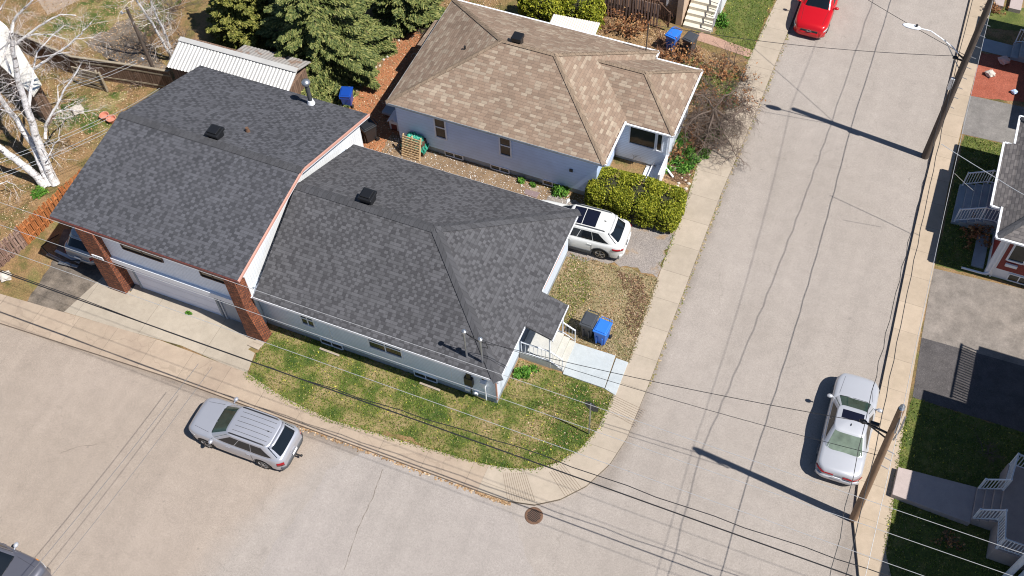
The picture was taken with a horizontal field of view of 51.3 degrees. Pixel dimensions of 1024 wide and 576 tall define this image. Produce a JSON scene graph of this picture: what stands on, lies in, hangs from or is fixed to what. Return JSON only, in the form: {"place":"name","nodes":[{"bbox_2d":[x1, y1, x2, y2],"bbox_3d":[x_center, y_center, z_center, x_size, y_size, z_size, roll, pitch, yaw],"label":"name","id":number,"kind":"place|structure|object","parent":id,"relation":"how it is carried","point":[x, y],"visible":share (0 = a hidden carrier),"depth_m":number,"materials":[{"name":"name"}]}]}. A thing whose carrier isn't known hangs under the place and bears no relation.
{"place":"outdoors","nodes":[
{"label":"outdoors","id":0,"kind":"place"},
{"bbox_2d":[27,229,101,311],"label":"driveway","id":1,"kind":"structure","parent":0,"point":[65,282],"depth_m":48.21,"materials":[{"name":"grey concrete"}]},
{"bbox_2d":[64,227,95,264],"bbox_3d":[-18.823,-3.074,49.198,2.157,1.517,4.301,18,58,14],"label":"hatchback","id":2,"kind":"object","parent":1,"relation":"on","point":[74,242],"visible":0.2,"depth_m":48.02,"materials":[{"name":"grey paint"}]},
{"bbox_2d":[0,294,488,490],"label":"sidewalk","id":3,"kind":"structure","parent":0,"point":[163,359],"depth_m":45.26,"materials":[{"name":"concrete"}]},
{"bbox_2d":[0,0,798,505],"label":"ground","id":4,"kind":"structure","parent":0,"point":[30,268],"depth_m":54.98,"materials":[{"name":"brown soil"}]},
{"bbox_2d":[0,226,27,267],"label":"wooden fence","id":5,"kind":"object","parent":4,"relation":"on","point":[19,238],"visible":0.97,"depth_m":48.70,"materials":[{"name":"brown wood"}]},
{"bbox_2d":[0,22,55,124],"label":"white roofed shed","id":6,"kind":"structure","parent":4,"relation":"on","point":[43,112],"depth_m":53.13,"materials":[{"name":"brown wood"}]},
{"bbox_2d":[16,169,80,244],"bbox_3d":[-21.085,-4.289,50.254,0.142,1.350,5.404,26,60,19],"label":"wooden fence","id":7,"kind":"object","parent":4,"relation":"on","point":[61,190],"visible":0.59,"depth_m":49.54,"materials":[{"name":"orange wood"}]},
{"bbox_2d":[39,0,78,14],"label":"concrete pad","id":8,"kind":"object","parent":4,"relation":"on","point":[50,6],"visible":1,"depth_m":59.11,"materials":[{"name":"beige concrete"}]},
{"bbox_2d":[0,0,122,202],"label":"birch tree","id":9,"kind":"object","parent":4,"relation":"on","point":[48,178],"visible":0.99,"depth_m":49.31,"materials":[{"name":"white plant"}]},
{"bbox_2d":[0,92,142,193],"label":"lawn","id":10,"kind":"structure","parent":4,"relation":"on","point":[72,169],"depth_m":52.95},
{"bbox_2d":[38,91,127,134],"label":"backyard grass","id":11,"kind":"structure","parent":10,"relation":"on","point":[112,105],"depth_m":54.29,"materials":[{"name":"plant"}]},
{"bbox_2d":[71,66,108,92],"bbox_3d":[-21.663,-10.780,54.752,1.726,1.350,0.176,17,58,13],"label":"rail panel","id":12,"kind":"object","parent":4,"relation":"on","point":[102,84],"visible":0.9,"depth_m":54.66,"materials":[{"name":"brown wood"}]},
{"bbox_2d":[8,28,173,88],"bbox_3d":[-22.038,-11.595,55.291,9.985,1.555,0.844,16,57,13],"label":"wooden fence","id":13,"kind":"object","parent":4,"relation":"on","point":[153,77],"visible":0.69,"depth_m":54.85,"materials":[{"name":"brown wood"}]},
{"bbox_2d":[0,0,184,253],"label":"fallen leaves","id":14,"kind":"object","parent":4,"relation":"on","point":[74,87],"visible":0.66,"depth_m":55.40,"materials":[{"name":"brown plant"}]},
{"bbox_2d":[34,0,180,47],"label":"backyard grass","id":15,"kind":"structure","parent":4,"relation":"on","point":[94,15],"depth_m":58.33,"materials":[{"name":"plant"}]},
{"bbox_2d":[85,18,165,68],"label":"leaf covered patio","id":16,"kind":"structure","parent":4,"relation":"on","point":[122,27],"depth_m":57.06,"materials":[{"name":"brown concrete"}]},
{"bbox_2d":[120,7,154,67],"bbox_3d":[-18.633,-12.160,53.517,0.772,4.789,0.270,18,58,14],"label":"clothesline post","id":17,"kind":"object","parent":4,"relation":"on","point":[141,41],"visible":0.94,"depth_m":53.09,"materials":[{"name":"brown wood"}]},
{"bbox_2d":[109,15,171,59],"bbox_3d":[-19.506,-12.884,56.324,3.136,3.042,2.751,-6,55,-2],"label":"bare shrub","id":18,"kind":"object","parent":4,"relation":"on","point":[134,40],"visible":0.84,"depth_m":56.33,"materials":[{"name":"brown plant"}]},
{"bbox_2d":[101,0,184,62],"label":"birch tree","id":19,"kind":"object","parent":4,"relation":"on","point":[148,17],"visible":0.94,"depth_m":53.80,"materials":[{"name":"white plant"}]},
{"bbox_2d":[64,277,254,372],"bbox_3d":[-15.114,1.487,46.828,9.255,0.001,2.487,18,58,14],"label":"garage apron","id":20,"kind":"object","parent":4,"relation":"on","point":[183,325],"visible":0.83,"depth_m":46.86,"materials":[{"name":"concrete"}]},
{"bbox_2d":[50,65,369,343],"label":"garage","id":21,"kind":"structure","parent":4,"relation":"on","point":[203,169],"depth_m":45.21,"materials":[{"name":"white"}]},
{"bbox_2d":[131,269,224,316],"bbox_3d":[-14.664,0.003,46.535,4.350,2.160,0.090,18,58,14],"label":"garage door","id":22,"kind":"structure","parent":21,"relation":"in","point":[186,296],"depth_m":46.84,"materials":[{"name":"white metal"}]},
{"bbox_2d":[219,300,241,322],"bbox_3d":[-12.123,0.849,45.907,0.890,2.080,0.120,18,58,14],"label":"door","id":23,"kind":"structure","parent":21,"relation":"in","point":[230,311],"depth_m":46.21,"materials":[{"name":"grey paint"}]},
{"bbox_2d":[166,37,310,93],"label":"garden shed","id":24,"kind":"structure","parent":4,"relation":"on","point":[288,73],"depth_m":52.45,"materials":[{"name":"white metal"}]},
{"bbox_2d":[205,0,275,50],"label":"cedar tree","id":25,"kind":"object","parent":4,"relation":"on","point":[236,25],"visible":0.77,"depth_m":54.88,"materials":[{"name":"green plant"}]},
{"bbox_2d":[255,0,397,107],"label":"spruce tree","id":26,"kind":"object","parent":4,"relation":"on","point":[334,49],"visible":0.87,"depth_m":52.96,"materials":[{"name":"green plant"}]},
{"bbox_2d":[367,0,444,41],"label":"spruce tree","id":27,"kind":"object","parent":4,"relation":"on","point":[419,14],"visible":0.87,"depth_m":56.28,"materials":[{"name":"green plant"}]},
{"bbox_2d":[346,1,468,151],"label":"red soil yard","id":28,"kind":"structure","parent":4,"relation":"on","point":[386,83],"depth_m":54.61,"materials":[{"name":"brown soil"}]},
{"bbox_2d":[339,86,353,107],"bbox_3d":[-8.319,-9.569,53.741,0.660,0.860,0.867,3,55,4],"label":"wheelie bin","id":29,"kind":"object","parent":28,"relation":"on","point":[346,95],"visible":0.96,"depth_m":53.48,"materials":[{"name":"blue plastic"}]},
{"bbox_2d":[359,118,379,142],"bbox_3d":[-6.977,-7.669,52.256,0.867,1.057,0.660,-32,60,-19],"label":"wheelie bin","id":30,"kind":"object","parent":28,"relation":"on","point":[368,130],"visible":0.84,"depth_m":51.91,"materials":[{"name":"black plastic"}]},
{"bbox_2d":[348,0,499,152],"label":"fallen leaves","id":31,"kind":"object","parent":28,"relation":"on","point":[394,84],"visible":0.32,"depth_m":54.64,"materials":[{"name":"brown plant"}]},
{"bbox_2d":[251,144,580,402],"bbox_3d":[-3.251,-1.152,45.043,12.870,5.510,9.362,18,58,14],"label":"bungalow","id":32,"kind":"object","parent":4,"relation":"on","point":[432,259],"visible":1,"depth_m":43.67,"materials":[{"name":"grey tile"}]},
{"bbox_2d":[366,338,403,358],"bbox_3d":[-5.234,2.284,43.667,1.605,1.410,0.090,18,58,14],"label":"window","id":33,"kind":"structure","parent":32,"relation":"in","point":[374,345],"depth_m":44.02,"materials":[{"name":"clear glass"}]},
{"bbox_2d":[243,327,612,472],"bbox_3d":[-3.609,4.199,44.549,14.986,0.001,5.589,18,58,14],"label":"lawn","id":34,"kind":"structure","parent":4,"relation":"on","point":[450,395],"depth_m":44.10,"materials":[{"name":"plant"}]},
{"bbox_2d":[502,377,603,456],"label":"fallen leaves","id":35,"kind":"object","parent":34,"relation":"on","point":[554,418],"visible":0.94,"depth_m":43.59,"materials":[{"name":"brown plant"}]},
{"bbox_2d":[385,0,702,195],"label":"tan roofed house","id":36,"kind":"structure","parent":4,"relation":"on","point":[552,104],"depth_m":49.35,"materials":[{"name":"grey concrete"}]},
{"bbox_2d":[433,118,447,139],"bbox_3d":[-3.394,-7.571,50.369,0.633,1.497,0.090,18,58,14],"label":"window","id":37,"kind":"structure","parent":36,"relation":"in","point":[440,129],"depth_m":50.48,"materials":[{"name":"clear glass"}]},
{"bbox_2d":[628,126,656,150],"bbox_3d":[6.077,-7.051,49.636,1.340,1.390,0.090,18,58,14],"label":"window","id":38,"kind":"structure","parent":36,"relation":"in","point":[637,137],"depth_m":49.76,"materials":[{"name":"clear glass"}]},
{"bbox_2d":[550,14,599,33],"bbox_3d":[3.069,-12.540,54.694,2.564,2.270,1.300,14,57,11],"label":"lean to","id":39,"kind":"object","parent":4,"relation":"on","point":[581,25],"visible":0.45,"depth_m":53.99,"materials":[{"name":"beige metal"}]},
{"bbox_2d":[563,343,614,387],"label":"front walk","id":40,"kind":"structure","parent":4,"relation":"on","point":[583,356],"depth_m":44.89,"materials":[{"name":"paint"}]},
{"bbox_2d":[605,358,627,394],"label":"front walk","id":41,"kind":"structure","parent":4,"relation":"on","point":[619,368],"depth_m":44.57,"materials":[{"name":"paint"}]},
{"bbox_2d":[584,166,687,232],"bbox_3d":[5.669,-4.150,49.043,4.688,1.732,2.212,18,58,14],"label":"cedar hedge","id":42,"kind":"object","parent":4,"relation":"on","point":[652,204],"visible":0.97,"depth_m":48.46,"materials":[{"name":"green plant"}]},
{"bbox_2d":[590,0,726,33],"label":"grey sided house","id":43,"kind":"structure","parent":4,"relation":"on","point":[699,17],"depth_m":56.35,"materials":[{"name":"brown"}]},
{"bbox_2d":[596,16,740,108],"bbox_3d":[6.253,-12.058,55.480,11.118,0.001,5.248,18,58,14],"label":"leafy bed","id":44,"kind":"object","parent":4,"relation":"on","point":[638,38],"visible":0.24,"depth_m":56.13,"materials":[{"name":"brown plant"}]},
{"bbox_2d":[516,0,606,34],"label":"golden cedar","id":45,"kind":"object","parent":44,"relation":"on","point":[546,10],"visible":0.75,"depth_m":55.19,"materials":[{"name":"green plant"}]},
{"bbox_2d":[606,7,650,42],"bbox_3d":[6.379,-13.853,55.944,2.320,2.187,1.823,-34,61,-20],"label":"bare shrub","id":46,"kind":"object","parent":44,"relation":"on","point":[639,24],"visible":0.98,"depth_m":55.98,"materials":[{"name":"brown plant"}]},
{"bbox_2d":[598,17,733,110],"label":"fallen leaves","id":47,"kind":"object","parent":44,"relation":"on","point":[661,42],"visible":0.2,"depth_m":55.62,"materials":[{"name":"brown plant"}]},
{"bbox_2d":[665,26,681,50],"bbox_3d":[8.361,-12.869,55.297,0.660,1.106,0.867,30,62,21],"label":"wheelie bin","id":48,"kind":"object","parent":44,"relation":"on","point":[670,38],"visible":0.94,"depth_m":54.89,"materials":[{"name":"blue plastic"}]},
{"bbox_2d":[682,30,699,54],"bbox_3d":[9.198,-12.635,55.105,0.660,1.106,0.867,30,62,21],"label":"wheelie bin","id":49,"kind":"object","parent":44,"relation":"on","point":[689,37],"visible":0.86,"depth_m":54.69,"materials":[{"name":"grey plastic"}]},
{"bbox_2d":[683,56,738,109],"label":"lawn","id":50,"kind":"structure","parent":44,"relation":"on","point":[714,76],"depth_m":54.26,"materials":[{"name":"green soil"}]},
{"bbox_2d":[639,107,711,191],"bbox_3d":[7.327,-6.312,51.454,3.581,0.001,7.505,18,58,14],"label":"flower bed","id":51,"kind":"object","parent":4,"relation":"on","point":[670,181],"visible":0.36,"depth_m":50.67,"materials":[{"name":"brown plant"}]},
{"bbox_2d":[667,149,693,176],"bbox_3d":[7.968,-6.160,51.123,1.249,0.486,2.212,-37,62,-21],"label":"green plant","id":52,"kind":"object","parent":51,"relation":"on","point":[681,167],"visible":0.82,"depth_m":50.98,"materials":[{"name":"green plant"}]},
{"bbox_2d":[664,111,709,184],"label":"fallen leaves","id":53,"kind":"object","parent":51,"relation":"on","point":[679,175],"visible":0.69,"depth_m":50.87,"materials":[{"name":"brown plant"}]},
{"bbox_2d":[676,74,766,173],"bbox_3d":[9.871,-8.074,51.209,4.622,2.675,5.589,18,58,14],"label":"weeping tree","id":54,"kind":"object","parent":4,"relation":"on","point":[709,130],"visible":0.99,"depth_m":50.73,"materials":[{"name":"brown plant"}]},
{"bbox_2d":[697,32,750,56],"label":"brick path","id":55,"kind":"structure","parent":4,"relation":"on","point":[710,39],"depth_m":55.82,"materials":[{"name":"red brick"}]},
{"bbox_2d":[0,271,852,575],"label":"power line","id":56,"kind":"object","parent":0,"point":[460,435],"visible":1,"depth_m":37.22,"materials":[{"name":"black metal"}]},
{"bbox_2d":[1,270,887,575],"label":"power line","id":57,"kind":"object","parent":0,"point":[483,436],"visible":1,"depth_m":36.88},
{"bbox_2d":[0,248,922,575],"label":"power line","id":58,"kind":"object","parent":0,"point":[474,416],"visible":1,"depth_m":33.85,"materials":[{"name":"metal"}]},
{"bbox_2d":[382,133,551,199],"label":"side yard dirt","id":59,"kind":"structure","parent":0,"point":[498,178],"depth_m":51.36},
{"bbox_2d":[401,133,421,160],"bbox_3d":[-4.861,-6.790,51.506,0.970,1.180,0.512,18,58,14],"label":"pallet","id":60,"kind":"object","parent":59,"relation":"on","point":[410,149],"visible":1,"depth_m":51.44,"materials":[{"name":"brown wood"}]},
{"bbox_2d":[400,132,428,156],"bbox_3d":[-4.685,-7.040,51.684,1.319,1.132,0.778,18,58,14],"label":"tarped pile","id":61,"kind":"object","parent":59,"relation":"on","point":[424,146],"visible":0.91,"depth_m":51.43,"materials":[{"name":"teal plastic"}]},
{"bbox_2d":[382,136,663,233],"bbox_3d":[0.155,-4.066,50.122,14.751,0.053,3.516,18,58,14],"label":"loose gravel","id":62,"kind":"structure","parent":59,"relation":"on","point":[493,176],"depth_m":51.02,"materials":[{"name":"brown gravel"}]},
{"bbox_2d":[0,0,969,575],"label":"road","id":63,"kind":"structure","parent":0,"point":[792,292],"depth_m":44.21,"materials":[{"name":"grey asphalt"}]},
{"bbox_2d":[0,542,51,575],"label":"dark car","id":64,"kind":"object","parent":63,"relation":"on","point":[14,561],"visible":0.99,"depth_m":39.69,"materials":[{"name":"grey paint"}]},
{"bbox_2d":[189,397,302,470],"bbox_3d":[-10.628,5.755,42.820,4.836,1.702,2.257,17,58,13],"label":"suv","id":65,"kind":"object","parent":63,"relation":"on","point":[265,440],"visible":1,"depth_m":42.25,"materials":[{"name":"silver metal"}]},
{"bbox_2d":[259,453,534,575],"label":"road patch","id":66,"kind":"object","parent":63,"relation":"on","point":[414,523],"visible":1,"depth_m":41.12,"materials":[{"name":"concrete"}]},
{"bbox_2d":[296,426,510,505],"bbox_3d":[-4.477,7.098,42.702,9.538,0.028,0.282,17,58,14],"label":"kerb debris","id":67,"kind":"object","parent":63,"relation":"on","point":[494,499],"visible":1,"depth_m":42.47,"materials":[{"name":"brown plant"}]},
{"bbox_2d":[525,507,542,523],"bbox_3d":[0.847,8.817,41.323,0.720,0.018,0.720,18,58,14],"label":"storm drain","id":68,"kind":"object","parent":63,"relation":"on","point":[534,515],"visible":1,"depth_m":41.32,"materials":[{"name":"metal"}]},
{"bbox_2d":[648,22,793,386],"bbox_3d":[10.277,-5.045,50.609,0.431,0.028,23.948,18,58,14],"label":"kerb debris","id":69,"kind":"object","parent":63,"relation":"on","point":[696,262],"visible":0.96,"depth_m":49.10,"materials":[{"name":"brown plant"}]},
{"bbox_2d":[793,0,838,37],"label":"red car","id":70,"kind":"object","parent":63,"relation":"on","point":[813,18],"visible":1,"depth_m":55.69,"materials":[{"name":"paint"}]},
{"bbox_2d":[815,373,882,485],"bbox_3d":[13.385,5.416,42.348,2.217,1.484,4.851,16,57,13],"label":"sedan","id":71,"kind":"object","parent":63,"relation":"on","point":[849,396],"visible":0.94,"depth_m":41.62,"materials":[{"name":"silver metal"}]},
{"bbox_2d":[921,0,994,159],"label":"utility pole","id":72,"kind":"object","parent":63,"relation":"on","point":[958,77],"visible":0.91,"depth_m":46.82,"materials":[{"name":"brown wood"}]},
{"bbox_2d":[845,0,972,575],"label":"power line","id":73,"kind":"object","parent":72,"relation":"attached to","point":[904,304],"visible":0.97,"depth_m":40.02,"materials":[{"name":"black rubber"}]},
{"bbox_2d":[1,225,1011,575],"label":"power line","id":74,"kind":"object","parent":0,"point":[521,405],"visible":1,"depth_m":34.02,"materials":[{"name":"metal"}]},
{"bbox_2d":[0,202,1023,553],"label":"power line","id":75,"kind":"object","parent":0,"point":[530,384],"visible":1,"depth_m":34.47,"materials":[{"name":"metal"}]},
{"bbox_2d":[549,253,658,363],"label":"lawn","id":76,"kind":"structure","parent":0,"point":[607,305],"depth_m":46.87,"materials":[{"name":"plant"}]},
{"bbox_2d":[579,309,598,338],"bbox_3d":[3.298,1.575,45.454,0.660,1.106,0.867,20,58,15],"label":"wheelie bin","id":77,"kind":"object","parent":76,"relation":"on","point":[588,322],"visible":0.94,"depth_m":45.03,"materials":[{"name":"grey plastic"}]},
{"bbox_2d":[593,316,612,345],"bbox_3d":[3.851,1.869,45.231,0.660,1.106,0.867,22,59,16],"label":"wheelie bin","id":78,"kind":"object","parent":76,"relation":"on","point":[601,329],"visible":1,"depth_m":44.83,"materials":[{"name":"blue plastic"}]},
{"bbox_2d":[550,253,656,361],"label":"fallen leaves","id":79,"kind":"object","parent":76,"relation":"on","point":[603,301],"visible":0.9,"depth_m":46.86,"materials":[{"name":"brown plant"}]},
{"bbox_2d":[617,271,647,338],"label":"fallen leaves","id":80,"kind":"object","parent":76,"relation":"on","point":[635,291],"visible":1,"depth_m":46.79,"materials":[{"name":"brown plant"}]},
{"bbox_2d":[546,194,674,277],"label":"gravel driveway","id":81,"kind":"structure","parent":0,"point":[644,251],"depth_m":48.33,"materials":[{"name":"grey gravel"}]},
{"bbox_2d":[542,198,631,258],"bbox_3d":[2.996,-2.825,48.161,4.721,1.682,2.257,15,57,12],"label":"suv","id":82,"kind":"object","parent":81,"relation":"on","point":[600,233],"visible":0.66,"depth_m":47.40,"materials":[{"name":"white paint"}]},
{"bbox_2d":[478,0,798,505],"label":"sidewalk","id":83,"kind":"structure","parent":0,"point":[708,184],"depth_m":46.26,"materials":[{"name":"concrete"}]},
{"bbox_2d":[503,394,644,500],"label":"sidewalk grooves","id":84,"kind":"object","parent":83,"relation":"on","point":[564,466],"visible":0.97,"depth_m":42.10,"materials":[{"name":"beige concrete"}]},
{"bbox_2d":[715,0,772,58],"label":"lawn","id":85,"kind":"structure","parent":0,"point":[746,25],"depth_m":56.75,"materials":[{"name":"green plant"}]},
{"bbox_2d":[853,0,988,575],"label":"sidewalk","id":86,"kind":"structure","parent":0,"point":[925,255],"depth_m":45.85,"materials":[{"name":"concrete"}]},
{"bbox_2d":[849,404,905,522],"bbox_3d":[12.307,6.199,37.335,1.616,9.119,0.451,18,58,14],"label":"utility pole","id":87,"kind":"object","parent":86,"relation":"on","point":[880,457],"visible":0.98,"depth_m":36.01,"materials":[{"name":"brown wood"}]},
{"bbox_2d":[467,334,857,420],"bbox_3d":[4.916,3.140,37.960,14.516,2.734,0.092,17,57,13],"label":"service drop","id":88,"kind":"object","parent":87,"relation":"attached to","point":[671,385],"visible":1,"depth_m":37.89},
{"bbox_2d":[830,2,968,574],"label":"power line","id":89,"kind":"object","parent":87,"relation":"attached to","point":[892,306],"visible":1,"depth_m":38.04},
{"bbox_2d":[865,1,992,575],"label":"power line","id":90,"kind":"object","parent":87,"relation":"attached to","point":[924,304],"visible":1,"depth_m":35.65,"materials":[{"name":"metal"}]},
{"bbox_2d":[904,0,1023,423],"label":"ground","id":91,"kind":"structure","parent":0,"point":[1009,37],"depth_m":50.12,"materials":[{"name":"grey concrete"}]},
{"bbox_2d":[886,396,1023,575],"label":"lawn","id":92,"kind":"structure","parent":91,"relation":"on","point":[925,540],"depth_m":41.69,"materials":[{"name":"green plant"}]},
{"bbox_2d":[890,453,1023,575],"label":"walkway","id":93,"kind":"structure","parent":91,"relation":"on","point":[998,512],"depth_m":40.40,"materials":[{"name":"concrete"}]},
{"bbox_2d":[936,135,1023,285],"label":"lawn","id":94,"kind":"structure","parent":91,"relation":"on","point":[952,227],"depth_m":49.17,"materials":[{"name":"green plant"}]},
{"bbox_2d":[971,234,988,268],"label":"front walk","id":95,"kind":"structure","parent":94,"relation":"on","point":[979,256],"depth_m":47.58,"materials":[{"name":"grey concrete"}]},
{"bbox_2d":[959,212,994,250],"bbox_3d":[21.015,-2.400,47.913,1.774,1.154,1.931,18,58,14],"label":"bare shrub","id":96,"kind":"object","parent":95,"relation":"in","point":[977,231],"visible":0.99,"depth_m":47.92,"materials":[{"name":"brown plant"}]},
{"bbox_2d":[951,115,1023,284],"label":"dark red house","id":97,"kind":"structure","parent":91,"relation":"on","point":[997,205],"depth_m":46.51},
{"bbox_2d":[1006,245,1023,264],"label":"window","id":98,"kind":"structure","parent":97,"relation":"in","point":[1016,255],"depth_m":45.37,"materials":[{"name":"clear glass"}]},
{"bbox_2d":[970,53,1023,101],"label":"red mulch bed","id":99,"kind":"object","parent":91,"relation":"on","point":[1004,81],"visible":0.88,"depth_m":53.73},
{"bbox_2d":[981,38,1012,56],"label":"slate path","id":100,"kind":"structure","parent":91,"relation":"on","point":[996,47],"depth_m":55.05,"materials":[{"name":"grey stone"}]},
{"bbox_2d":[1010,29,1023,62],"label":"house","id":101,"kind":"structure","parent":91,"relation":"on","point":[1017,52],"depth_m":54.53,"materials":[{"name":"white plastic"}]},
{"bbox_2d":[913,338,1023,431],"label":"dark driveway","id":102,"kind":"structure","parent":0,"point":[981,386],"depth_m":43.93,"materials":[{"name":"grey asphalt"}]},
{"bbox_2d":[922,268,1023,365],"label":"tan driveway","id":103,"kind":"structure","parent":0,"point":[979,316],"depth_m":45.79,"materials":[{"name":"concrete"}]},
{"bbox_2d":[961,96,1023,142],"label":"grey driveway","id":104,"kind":"structure","parent":0,"point":[988,119],"depth_m":52.23,"materials":[{"name":"concrete"}]},
{"bbox_2d":[986,7,1023,30],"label":"lawn","id":105,"kind":"structure","parent":0,"point":[1009,20],"depth_m":56.20,"materials":[{"name":"green plant"}]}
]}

